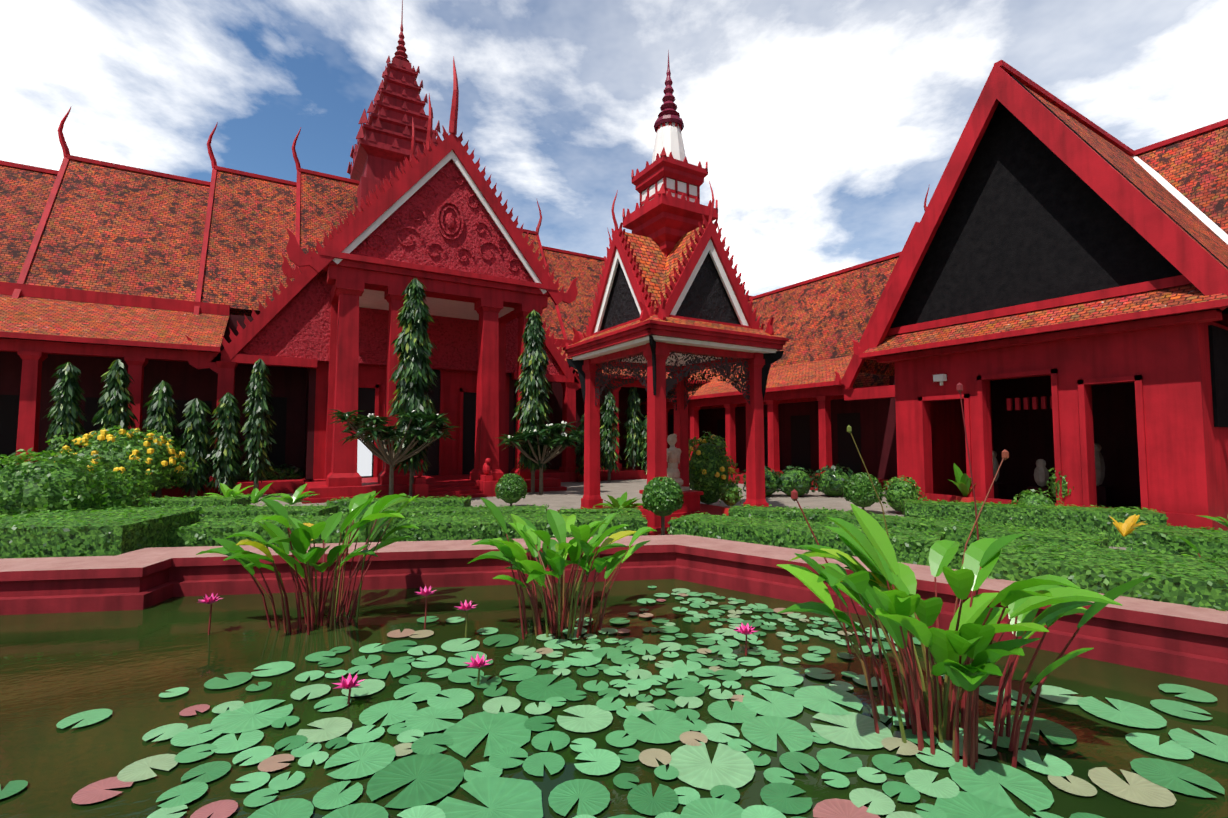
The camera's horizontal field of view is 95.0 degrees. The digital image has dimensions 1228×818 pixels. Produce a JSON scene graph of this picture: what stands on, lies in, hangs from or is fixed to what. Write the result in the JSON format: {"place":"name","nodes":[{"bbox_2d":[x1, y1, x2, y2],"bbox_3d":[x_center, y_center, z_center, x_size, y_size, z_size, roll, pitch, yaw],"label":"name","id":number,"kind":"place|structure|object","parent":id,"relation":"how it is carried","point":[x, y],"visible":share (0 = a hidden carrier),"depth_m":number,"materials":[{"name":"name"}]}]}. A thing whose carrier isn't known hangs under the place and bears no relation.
{"place":"outdoors","nodes":[
{"label":"outdoors","id":0,"kind":"place"},
{"bbox_2d":[0,314,673,478],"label":"wing walls","id":1,"kind":"structure","parent":0,"point":[296,386],"depth_m":19.05,"materials":[{"name":"red paint"}]},
{"bbox_2d":[357,440,371,475],"bbox_3d":[-8.736,1.361,19.466,0.700,1.920,0.001,2,-4,-31],"label":"sign","id":2,"kind":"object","parent":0,"point":[364,460],"depth_m":19.49,"materials":[{"name":"white"}]},
{"bbox_2d":[198,586,871,688],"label":"water lily flowers","id":3,"kind":"object","parent":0,"point":[349,682],"visible":0.88,"depth_m":4.23,"materials":[{"name":"pink plant"}]},
{"bbox_2d":[0,579,1227,817],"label":"pond water","id":4,"kind":"structure","parent":0,"point":[126,667],"depth_m":3.65,"materials":[{"name":"liquid"}]},
{"bbox_2d":[0,586,1227,817],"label":"lily pads","id":5,"kind":"object","parent":4,"relation":"on","point":[728,770],"visible":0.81,"depth_m":3.00,"materials":[{"name":"green plant"}]},
{"bbox_2d":[196,383,1227,768],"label":"aquatic plants","id":6,"kind":"object","parent":4,"relation":"in","point":[1024,601],"depth_m":3.37,"materials":[{"name":"green plant"}]},
{"bbox_2d":[0,495,1227,611],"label":"box hedges","id":7,"kind":"object","parent":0,"point":[1201,592],"depth_m":7.09,"materials":[{"name":"green plant"}]},
{"bbox_2d":[0,0,1227,295],"label":"sky","id":8,"kind":"structure","parent":0,"point":[823,129],"materials":[{"name":"blue"}]},
{"bbox_2d":[204,479,1131,549],"bbox_3d":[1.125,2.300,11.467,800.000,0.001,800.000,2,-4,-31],"label":"ground","id":9,"kind":"structure","parent":0,"point":[571,496],"depth_m":15.85,"materials":[{"name":"grey concrete"}]},
{"bbox_2d":[0,56,752,503],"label":"wing","id":10,"kind":"structure","parent":9,"relation":"on","point":[342,374],"depth_m":17.83,"materials":[{"name":"red paint"}]},
{"bbox_2d":[0,159,604,339],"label":"wing roof","id":11,"kind":"structure","parent":10,"relation":"attached to","point":[114,230],"depth_m":20.17,"materials":[{"name":"orange tile"}]},
{"bbox_2d":[0,369,673,477],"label":"doorways","id":12,"kind":"structure","parent":10,"relation":"attached to","point":[9,409],"depth_m":19.90,"materials":[{"name":"black"}]},
{"bbox_2d":[0,294,719,380],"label":"skirt roof","id":13,"kind":"structure","parent":10,"relation":"attached to","point":[31,315],"depth_m":16.64,"materials":[{"name":"tile"}]},
{"bbox_2d":[347,0,447,210],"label":"tiered spire","id":14,"kind":"structure","parent":10,"relation":"attached to","point":[381,149],"depth_m":24.81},
{"bbox_2d":[238,159,563,374],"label":"carved pediment","id":15,"kind":"structure","parent":10,"relation":"attached to","point":[441,218],"depth_m":18.21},
{"bbox_2d":[65,293,864,534],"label":"trunks and branches","id":16,"kind":"object","parent":9,"relation":"on","point":[384,454],"visible":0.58,"depth_m":15.33,"materials":[{"name":"brown plant"}]},
{"bbox_2d":[42,278,646,494],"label":"columnar trees","id":17,"kind":"object","parent":16,"relation":"on","point":[411,342],"visible":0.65,"depth_m":15.93,"materials":[{"name":"green plant"}]},
{"bbox_2d":[57,428,734,479],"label":"yellow blossoms","id":18,"kind":"object","parent":16,"relation":"on","point":[109,437],"visible":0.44,"depth_m":13.69,"materials":[{"name":"orange"}]},
{"bbox_2d":[343,410,566,439],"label":"flowers","id":19,"kind":"object","parent":16,"relation":"on","point":[562,422],"visible":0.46,"depth_m":16.37,"materials":[{"name":"plant"}]},
{"bbox_2d":[172,409,852,493],"bbox_3d":[-5.139,1.367,17.162,21.021,2.418,13.936,2,-4,-31],"label":"frangipani and low shrub leaves","id":20,"kind":"object","parent":9,"relation":"on","point":[363,421],"visible":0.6,"depth_m":16.14,"materials":[{"name":"green plant"}]},
{"bbox_2d":[0,437,1066,516],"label":"shrub","id":21,"kind":"object","parent":9,"relation":"on","point":[707,497],"visible":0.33,"depth_m":13.36,"materials":[{"name":"green plant"}]},
{"bbox_2d":[0,425,1073,516],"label":"shrub leaves","id":22,"kind":"object","parent":21,"relation":"attached to","point":[73,459],"visible":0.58,"depth_m":10.33,"materials":[{"name":"green plant"}]},
{"bbox_2d":[495,472,882,511],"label":"topiary balls","id":23,"kind":"object","parent":21,"relation":"attached to","point":[647,494],"visible":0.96,"depth_m":12.39},
{"bbox_2d":[0,544,1227,684],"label":"pond wall","id":24,"kind":"structure","parent":9,"relation":"on","point":[1185,647],"depth_m":5.55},
{"bbox_2d":[0,535,1227,623],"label":"pond rim","id":25,"kind":"object","parent":24,"relation":"on","point":[142,557],"visible":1,"depth_m":5.93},
{"bbox_2d":[201,463,1227,536],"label":"broad leaf plants","id":26,"kind":"object","parent":9,"relation":"on","point":[962,482],"visible":0.75,"depth_m":12.40,"materials":[{"name":"green plant"}]},
{"bbox_2d":[722,496,1059,515],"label":"red plant pots","id":27,"kind":"object","parent":9,"relation":"on","point":[725,510],"visible":0.17,"depth_m":12.91,"materials":[{"name":"red ceramic"}]},
{"bbox_2d":[557,122,788,534],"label":"pavilion","id":28,"kind":"structure","parent":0,"point":[664,220],"depth_m":11.17,"materials":[{"name":"red paint"}]},
{"bbox_2d":[654,50,683,131],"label":"spire","id":29,"kind":"structure","parent":28,"relation":"attached to","point":[668,112],"depth_m":11.96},
{"bbox_2d":[600,227,740,330],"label":"gable panels","id":30,"kind":"object","parent":28,"relation":"attached to","point":[706,297],"visible":0.25,"depth_m":10.95,"materials":[{"name":"black"}]},
{"bbox_2d":[595,352,749,409],"bbox_3d":[1.175,-0.500,11.738,2.400,0.940,2.400,2,-4,-31],"label":"carved fretwork","id":31,"kind":"object","parent":28,"relation":"attached to","point":[672,381],"visible":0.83,"depth_m":11.23,"materials":[{"name":"red wood"}]},
{"bbox_2d":[639,490,705,516],"bbox_3d":[1.175,1.921,11.601,1.000,0.470,1.000,2,-4,-31],"label":"statue pedestal","id":32,"kind":"object","parent":28,"relation":"on","point":[691,504],"visible":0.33,"depth_m":11.32,"materials":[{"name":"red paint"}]},
{"bbox_2d":[667,434,689,490],"bbox_3d":[1.175,1.099,11.647,0.520,1.178,0.774,-2,-4,34],"label":"seated statue","id":33,"kind":"object","parent":32,"relation":"on","point":[673,457],"visible":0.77,"depth_m":11.52,"materials":[{"name":"stone"}]},
{"bbox_2d":[566,335,783,403],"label":"roof brackets","id":34,"kind":"object","parent":28,"relation":"attached to","point":[770,358],"visible":0.65,"depth_m":11.25,"materials":[{"name":"red wood"}]},
{"bbox_2d":[569,225,784,345],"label":"pavilion tiles","id":35,"kind":"object","parent":28,"relation":"attached to","point":[656,266],"visible":0.25,"depth_m":11.00,"materials":[{"name":"orange tile"}]},
{"bbox_2d":[639,60,1227,530],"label":"red wing","id":36,"kind":"structure","parent":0,"point":[1163,364],"depth_m":11.67,"materials":[{"name":"red paint"}]},
{"bbox_2d":[699,413,861,475],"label":"wing openings","id":37,"kind":"object","parent":36,"relation":"attached to","point":[849,455],"visible":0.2,"depth_m":22.83,"materials":[{"name":"black"}]},
{"bbox_2d":[699,375,1140,508],"bbox_3d":[13.415,0.101,9.794,4.650,4.200,51.000,2,-4,-31],"label":"wing interior","id":38,"kind":"object","parent":36,"relation":"attached to","point":[1024,438],"visible":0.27,"depth_m":16.13,"materials":[{"name":"black"}]},
{"bbox_2d":[640,284,1227,401],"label":"skirt roof","id":39,"kind":"structure","parent":36,"relation":"attached to","point":[807,372],"depth_m":12.60,"materials":[{"name":"orange tile"}]},
{"bbox_2d":[933,374,946,385],"bbox_3d":[7.949,-0.708,13.714,0.160,0.260,0.250,2,-4,-31],"label":"hall floodlight","id":40,"kind":"object","parent":36,"relation":"attached to","point":[941,378],"visible":0.88,"depth_m":13.65,"materials":[{"name":"white paint"}]},
{"bbox_2d":[704,83,1227,398],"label":"wing roof","id":41,"kind":"structure","parent":36,"relation":"attached to","point":[825,318],"depth_m":18.37,"materials":[{"name":"tile"}]},
{"bbox_2d":[1131,156,1227,243],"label":"roof ridge trim","id":42,"kind":"structure","parent":41,"relation":"on","point":[1196,211],"depth_m":14.68,"materials":[{"name":"white paint"}]},
{"bbox_2d":[992,443,1104,486],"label":"statues","id":43,"kind":"object","parent":36,"relation":"on","point":[1041,475],"visible":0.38,"depth_m":13.54,"materials":[{"name":"stone"}]},
{"bbox_2d":[889,74,1227,328],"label":"gable panel","id":44,"kind":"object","parent":36,"relation":"attached to","point":[1029,216],"depth_m":12.58,"materials":[{"name":"black"}]},
{"bbox_2d":[1208,325,1227,426],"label":"window opening","id":45,"kind":"object","parent":36,"relation":"attached to","point":[1218,343],"visible":1,"depth_m":10.30,"materials":[{"name":"black"}]}
]}

